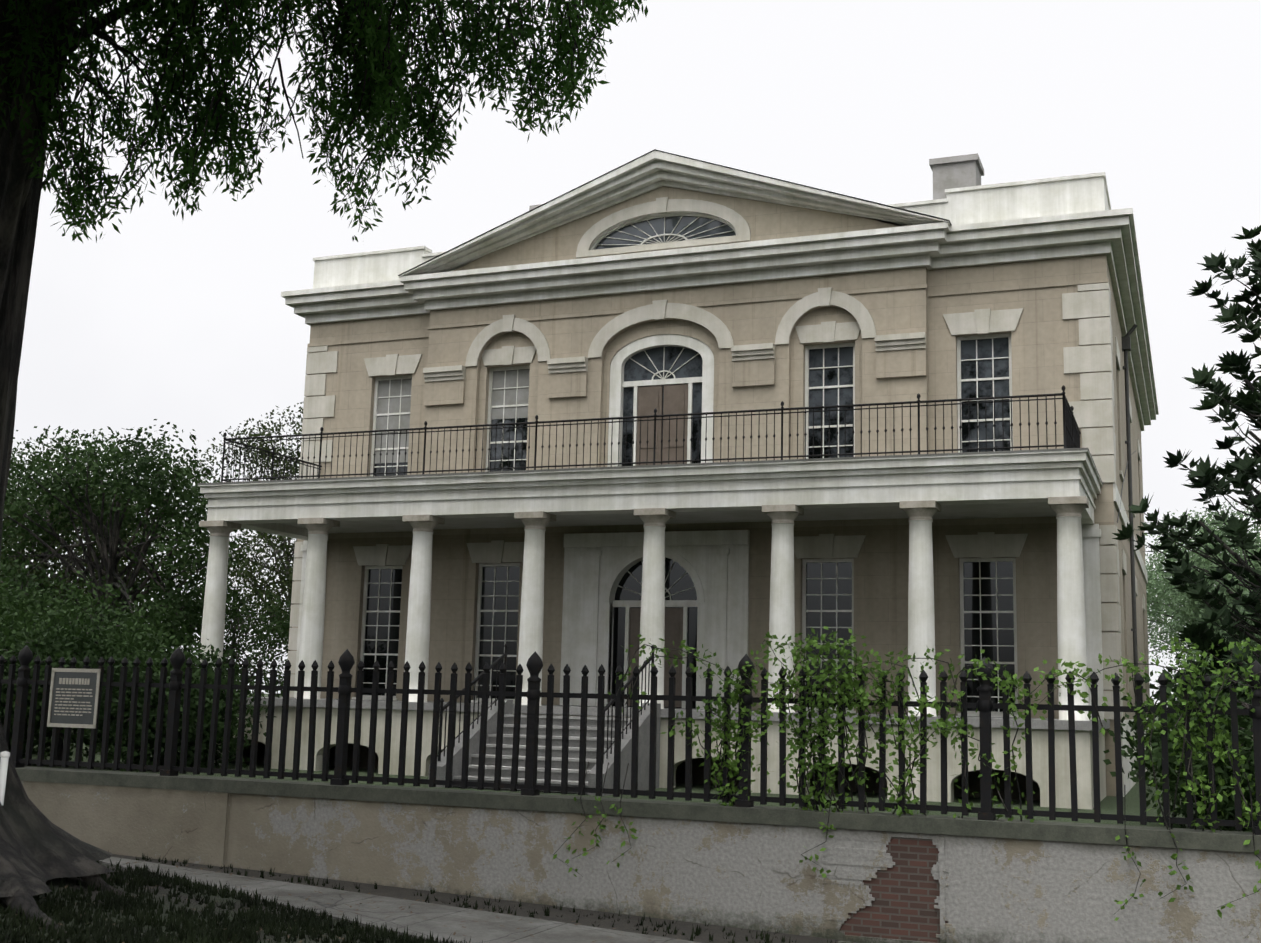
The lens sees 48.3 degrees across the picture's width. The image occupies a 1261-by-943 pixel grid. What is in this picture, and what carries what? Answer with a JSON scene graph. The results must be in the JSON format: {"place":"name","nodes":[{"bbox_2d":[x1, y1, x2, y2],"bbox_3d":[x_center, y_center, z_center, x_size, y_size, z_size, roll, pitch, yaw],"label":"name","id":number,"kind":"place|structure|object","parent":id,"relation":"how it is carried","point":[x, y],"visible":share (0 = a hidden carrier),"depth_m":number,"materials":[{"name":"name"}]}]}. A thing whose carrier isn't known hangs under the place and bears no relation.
{"place":"outdoors","nodes":[
{"label":"outdoors","id":0,"kind":"place"},
{"bbox_2d":[99,854,860,942],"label":"sidewalk","id":1,"kind":"structure","parent":0,"point":[438,915],"depth_m":18.44,"materials":[{"name":"concrete"}]},
{"bbox_2d":[0,693,1242,942],"bbox_3d":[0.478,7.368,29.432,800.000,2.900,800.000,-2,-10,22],"label":"ground","id":2,"kind":"structure","parent":0,"point":[1108,805],"depth_m":22.44,"materials":[{"name":"green plant"}]},
{"bbox_2d":[0,594,50,755],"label":"shrub","id":3,"kind":"object","parent":2,"relation":"on","point":[12,621],"visible":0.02,"depth_m":28.32,"materials":[{"name":"green plant"}]},
{"bbox_2d":[0,566,66,631],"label":"shrub","id":4,"kind":"object","parent":2,"relation":"on","point":[43,582],"visible":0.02,"depth_m":39.26,"materials":[{"name":"green plant"}]},
{"bbox_2d":[3,430,146,606],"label":"tree","id":5,"kind":"object","parent":2,"relation":"on","point":[13,477],"visible":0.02,"depth_m":52.58,"materials":[{"name":"green plant"}]},
{"bbox_2d":[0,594,180,766],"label":"shrub","id":6,"kind":"object","parent":2,"relation":"on","point":[80,647],"visible":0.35,"depth_m":27.28,"materials":[{"name":"green plant"}]},
{"bbox_2d":[0,558,188,755],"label":"shrub","id":7,"kind":"object","parent":2,"relation":"on","point":[24,600],"visible":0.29,"depth_m":32.49,"materials":[{"name":"green plant"}]},
{"bbox_2d":[0,429,195,634],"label":"tree","id":8,"kind":"object","parent":2,"relation":"on","point":[53,567],"visible":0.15,"depth_m":43.49,"materials":[{"name":"green plant"}]},
{"bbox_2d":[0,419,258,738],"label":"tree","id":9,"kind":"object","parent":2,"relation":"on","point":[166,510],"visible":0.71,"depth_m":39.33,"materials":[{"name":"green plant"}]},
{"bbox_2d":[47,631,278,772],"bbox_3d":[-8.917,4.832,27.621,4.097,3.449,4.563,-2,-10,22],"label":"shrub","id":10,"kind":"object","parent":2,"relation":"on","point":[196,674],"visible":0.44,"depth_m":26.93,"materials":[{"name":"green plant"}]},
{"bbox_2d":[146,573,291,696],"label":"shrub","id":11,"kind":"object","parent":2,"relation":"on","point":[234,645],"visible":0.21,"depth_m":42.95,"materials":[{"name":"green plant"}]},
{"bbox_2d":[163,402,303,664],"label":"tree","id":12,"kind":"object","parent":2,"relation":"on","point":[286,568],"visible":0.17,"depth_m":52.04,"materials":[{"name":"green plant"}]},
{"bbox_2d":[0,0,647,932],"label":"oak tree","id":13,"kind":"object","parent":2,"relation":"on","point":[42,42],"visible":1,"depth_m":17.61,"materials":[{"name":"green plant"}]},
{"bbox_2d":[0,751,9,805],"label":"marker pipe","id":14,"kind":"object","parent":13,"relation":"attached to","point":[4,756],"visible":1,"depth_m":16.87,"materials":[{"name":"white plastic"}]},
{"bbox_2d":[0,850,835,942],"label":"verge grass","id":15,"kind":"structure","parent":2,"relation":"on","point":[231,931],"depth_m":16.13,"materials":[{"name":"green plant"}]},
{"bbox_2d":[428,699,660,795],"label":"front steps","id":16,"kind":"structure","parent":2,"relation":"on","point":[626,750],"depth_m":24.71,"materials":[{"name":"stone"}]},
{"bbox_2d":[438,643,653,763],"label":"stair handrails","id":17,"kind":"object","parent":16,"relation":"on","point":[504,656],"visible":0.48,"depth_m":24.70,"materials":[{"name":"metal"}]},
{"bbox_2d":[15,767,1260,942],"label":"retaining wall","id":18,"kind":"structure","parent":2,"relation":"on","point":[903,878],"depth_m":18.64,"materials":[{"name":"paint"}]},
{"bbox_2d":[0,645,1260,834],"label":"iron fence","id":19,"kind":"object","parent":18,"relation":"on","point":[985,705],"visible":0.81,"depth_m":20.01,"materials":[{"name":"black metal"}]},
{"bbox_2d":[47,668,100,728],"bbox_3d":[-9.148,3.733,23.207,1.010,0.960,0.105,-2,-10,22],"label":"sign","id":20,"kind":"object","parent":19,"relation":"attached to","point":[73,697],"visible":1,"depth_m":23.17,"materials":[{"name":"grey metal"}]},
{"bbox_2d":[553,626,1260,920],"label":"climbing vine","id":21,"kind":"object","parent":19,"relation":"attached to","point":[865,701],"visible":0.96,"depth_m":18.16,"materials":[{"name":"green plant"}]},
{"bbox_2d":[198,448,1109,808],"bbox_3d":[-0.173,3.191,28.193,18.240,6.020,4.100,-2,-10,22],"label":"porch","id":22,"kind":"object","parent":2,"relation":"on","point":[924,490],"visible":0.77,"depth_m":26.31,"materials":[{"name":"paint"}]},
{"bbox_2d":[221,385,1080,481],"bbox_3d":[-0.030,-0.319,28.897,17.510,1.140,3.705,-2,-10,22],"label":"balcony railing","id":23,"kind":"object","parent":22,"relation":"on","point":[1071,434],"visible":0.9,"depth_m":26.74,"materials":[{"name":"metal"}]},
{"bbox_2d":[288,149,1149,795],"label":"house walls","id":24,"kind":"structure","parent":2,"relation":"on","point":[904,329],"depth_m":30.04,"materials":[{"name":"beige paint"}]},
{"bbox_2d":[281,151,1158,796],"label":"house trim","id":25,"kind":"structure","parent":24,"relation":"attached to","point":[1045,219],"depth_m":30.22,"materials":[{"name":"white paint"}]},
{"bbox_2d":[1103,653,1256,831],"bbox_3d":[8.461,3.960,18.810,4.061,3.062,4.222,-2,-10,22],"label":"shrub","id":26,"kind":"object","parent":2,"relation":"on","point":[1226,806],"visible":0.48,"depth_m":18.50,"materials":[{"name":"green plant"}]},
{"bbox_2d":[1112,225,1260,720],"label":"magnolia tree","id":27,"kind":"object","parent":2,"relation":"on","point":[1202,635],"visible":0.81,"depth_m":22.50,"materials":[{"name":"green plant"}]},
{"bbox_2d":[1145,498,1256,685],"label":"tree","id":28,"kind":"object","parent":2,"relation":"on","point":[1156,638],"visible":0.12,"depth_m":65.64,"materials":[{"name":"green plant"}]},
{"bbox_2d":[1144,506,1260,674],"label":"tree","id":29,"kind":"object","parent":2,"relation":"on","point":[1162,575],"visible":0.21,"depth_m":54.54,"materials":[{"name":"green plant"}]},
{"bbox_2d":[1155,525,1260,700],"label":"tree","id":30,"kind":"object","parent":2,"relation":"on","point":[1191,605],"visible":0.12,"depth_m":43.64,"materials":[{"name":"green plant"}]},
{"bbox_2d":[1172,547,1260,703],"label":"tree","id":31,"kind":"object","parent":2,"relation":"on","point":[1241,608],"visible":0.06,"depth_m":31.65,"materials":[{"name":"green plant"}]},
{"bbox_2d":[3,0,1260,704],"label":"sky","id":32,"kind":"structure","parent":0,"point":[188,325],"materials":[{"name":"white"}]},
{"bbox_2d":[352,213,1020,717],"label":"house windows","id":33,"kind":"structure","parent":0,"point":[666,373],"depth_m":30.47,"materials":[{"name":"black glass"}]}
]}

